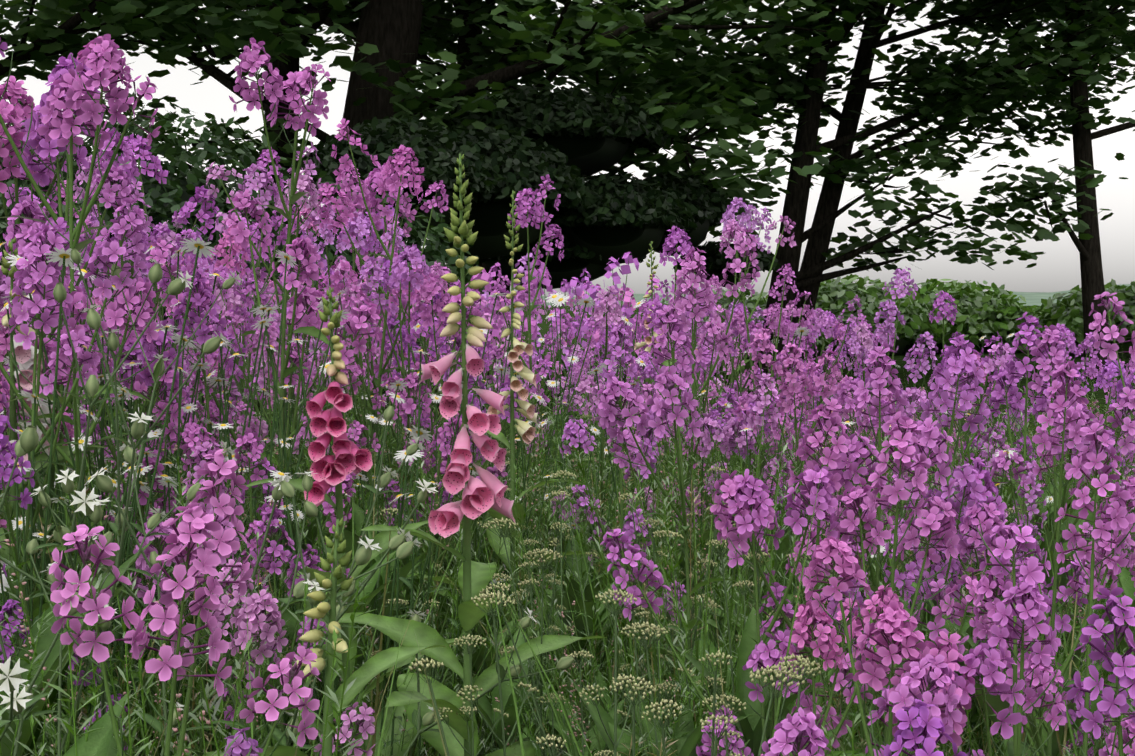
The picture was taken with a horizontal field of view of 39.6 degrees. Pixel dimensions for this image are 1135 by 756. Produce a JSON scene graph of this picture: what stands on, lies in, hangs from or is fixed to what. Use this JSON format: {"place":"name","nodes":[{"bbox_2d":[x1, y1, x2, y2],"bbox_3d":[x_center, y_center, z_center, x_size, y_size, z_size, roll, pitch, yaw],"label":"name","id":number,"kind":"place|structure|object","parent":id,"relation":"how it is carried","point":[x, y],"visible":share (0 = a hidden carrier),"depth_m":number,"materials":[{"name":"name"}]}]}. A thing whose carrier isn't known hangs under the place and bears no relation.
{"place":"outdoors","nodes":[
{"label":"outdoors","id":0,"kind":"place"},
{"bbox_2d":[0,0,1134,298],"label":"sky","id":1,"kind":"structure","parent":0,"point":[1058,269],"materials":[{"name":"white"}]},
{"bbox_2d":[42,306,1134,755],"bbox_3d":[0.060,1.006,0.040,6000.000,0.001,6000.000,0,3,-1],"label":"ground","id":2,"kind":"structure","parent":0,"point":[910,384],"depth_m":18.95,"materials":[{"name":"green plant"}]},
{"bbox_2d":[0,237,141,679],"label":"foxglove","id":3,"kind":"object","parent":2,"relation":"on","point":[25,360],"visible":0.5,"depth_m":2.27,"materials":[{"name":"green plant"}]},
{"bbox_2d":[0,0,348,82],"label":"tree","id":4,"kind":"object","parent":2,"relation":"on","point":[47,45],"visible":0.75,"depth_m":14.09,"materials":[{"name":"green plant"}]},
{"bbox_2d":[0,83,491,440],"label":"dark bush","id":5,"kind":"object","parent":2,"relation":"on","point":[176,192],"visible":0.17,"depth_m":11.05,"materials":[{"name":"green plant"}]},
{"bbox_2d":[0,248,574,755],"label":"white wildflowers","id":6,"kind":"object","parent":2,"relation":"on","point":[12,680],"visible":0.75,"depth_m":1.51,"materials":[{"name":"green plant"}]},
{"bbox_2d":[203,517,443,755],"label":"foxglove","id":7,"kind":"object","parent":2,"relation":"on","point":[365,673],"visible":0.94,"depth_m":1.33,"materials":[{"name":"green plant"}]},
{"bbox_2d":[209,287,485,755],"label":"foxglove","id":8,"kind":"object","parent":2,"relation":"on","point":[341,463],"visible":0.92,"depth_m":1.91,"materials":[{"name":"green plant"}]},
{"bbox_2d":[0,0,723,190],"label":"tree","id":9,"kind":"object","parent":2,"relation":"on","point":[281,146],"visible":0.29,"depth_m":18.10,"materials":[{"name":"green plant"}]},
{"bbox_2d":[0,187,782,528],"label":"purple wildflowers","id":10,"kind":"object","parent":2,"relation":"on","point":[624,293],"visible":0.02,"depth_m":6.58,"materials":[{"name":"purple plant"}]},
{"bbox_2d":[18,0,908,142],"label":"tree","id":11,"kind":"object","parent":2,"relation":"on","point":[383,70],"visible":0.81,"depth_m":15.45,"materials":[{"name":"green plant"}]},
{"bbox_2d":[338,154,605,755],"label":"foxglove","id":12,"kind":"object","parent":2,"relation":"on","point":[485,493],"visible":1,"depth_m":1.67,"materials":[{"name":"pink plant"}]},
{"bbox_2d":[409,190,603,741],"bbox_3d":[-0.124,0.273,2.802,0.389,1.205,0.338,0,3,-1],"label":"foxglove","id":13,"kind":"object","parent":2,"relation":"on","point":[526,431],"visible":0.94,"depth_m":2.77,"materials":[{"name":"green plant"}]},
{"bbox_2d":[303,82,781,288],"bbox_3d":[-0.034,-1.933,16.010,2.798,2.055,7.306,2,3,30],"label":"dark bush","id":14,"kind":"object","parent":2,"relation":"on","point":[567,141],"visible":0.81,"depth_m":15.00,"materials":[{"name":"green plant"}]},
{"bbox_2d":[192,0,896,383],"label":"tree","id":15,"kind":"object","parent":2,"relation":"on","point":[720,116],"visible":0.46,"depth_m":16.57,"materials":[{"name":"green plant"}]},
{"bbox_2d":[0,238,1132,755],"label":"daisies","id":16,"kind":"object","parent":2,"relation":"on","point":[200,248],"visible":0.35,"depth_m":2.45,"materials":[{"name":"green plant"}]},
{"bbox_2d":[0,34,1134,755],"bbox_3d":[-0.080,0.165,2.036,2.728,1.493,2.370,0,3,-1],"label":"purple wildflowers","id":17,"kind":"object","parent":2,"relation":"on","point":[924,692],"visible":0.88,"depth_m":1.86,"materials":[{"name":"purple plant"}]},
{"bbox_2d":[0,339,1134,755],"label":"green plants","id":18,"kind":"object","parent":2,"relation":"on","point":[98,739],"visible":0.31,"depth_m":2.30,"materials":[{"name":"green plant"}]},
{"bbox_2d":[334,0,939,379],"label":"tree","id":19,"kind":"object","parent":2,"relation":"on","point":[750,77],"visible":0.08,"depth_m":20.29,"materials":[{"name":"green plant"}]},
{"bbox_2d":[261,414,1027,755],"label":"yarrow plant","id":20,"kind":"object","parent":2,"relation":"on","point":[543,738],"visible":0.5,"depth_m":1.71,"materials":[{"name":"green plant"}]},
{"bbox_2d":[585,241,711,634],"bbox_3d":[0.222,0.208,4.449,0.402,1.179,0.284,0,3,-1],"label":"foxglove","id":21,"kind":"object","parent":2,"relation":"on","point":[648,341],"visible":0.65,"depth_m":4.37,"materials":[{"name":"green plant"}]},
{"bbox_2d":[519,0,1134,379],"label":"tree","id":22,"kind":"object","parent":2,"relation":"on","point":[796,192],"visible":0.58,"depth_m":20.43,"materials":[{"name":"green plant"}]},
{"bbox_2d":[622,274,1134,357],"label":"hedge","id":23,"kind":"object","parent":2,"relation":"on","point":[988,314],"visible":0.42,"depth_m":30.81,"materials":[{"name":"green plant"}]},
{"bbox_2d":[642,0,1127,377],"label":"tree","id":24,"kind":"object","parent":2,"relation":"on","point":[818,243],"visible":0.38,"depth_m":21.39,"materials":[{"name":"green plant"}]},
{"bbox_2d":[887,0,1134,378],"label":"tree","id":25,"kind":"object","parent":2,"relation":"on","point":[1086,227],"visible":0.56,"depth_m":20.92,"materials":[{"name":"green plant"}]},
{"bbox_2d":[981,0,1134,86],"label":"tree","id":26,"kind":"object","parent":2,"relation":"on","point":[1110,26],"visible":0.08,"depth_m":25.30,"materials":[{"name":"green plant"}]},
{"bbox_2d":[516,284,1130,305],"bbox_3d":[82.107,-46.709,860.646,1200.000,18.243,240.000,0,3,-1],"label":"distant hills","id":27,"kind":"structure","parent":0,"point":[1033,298],"depth_m":848.35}
]}

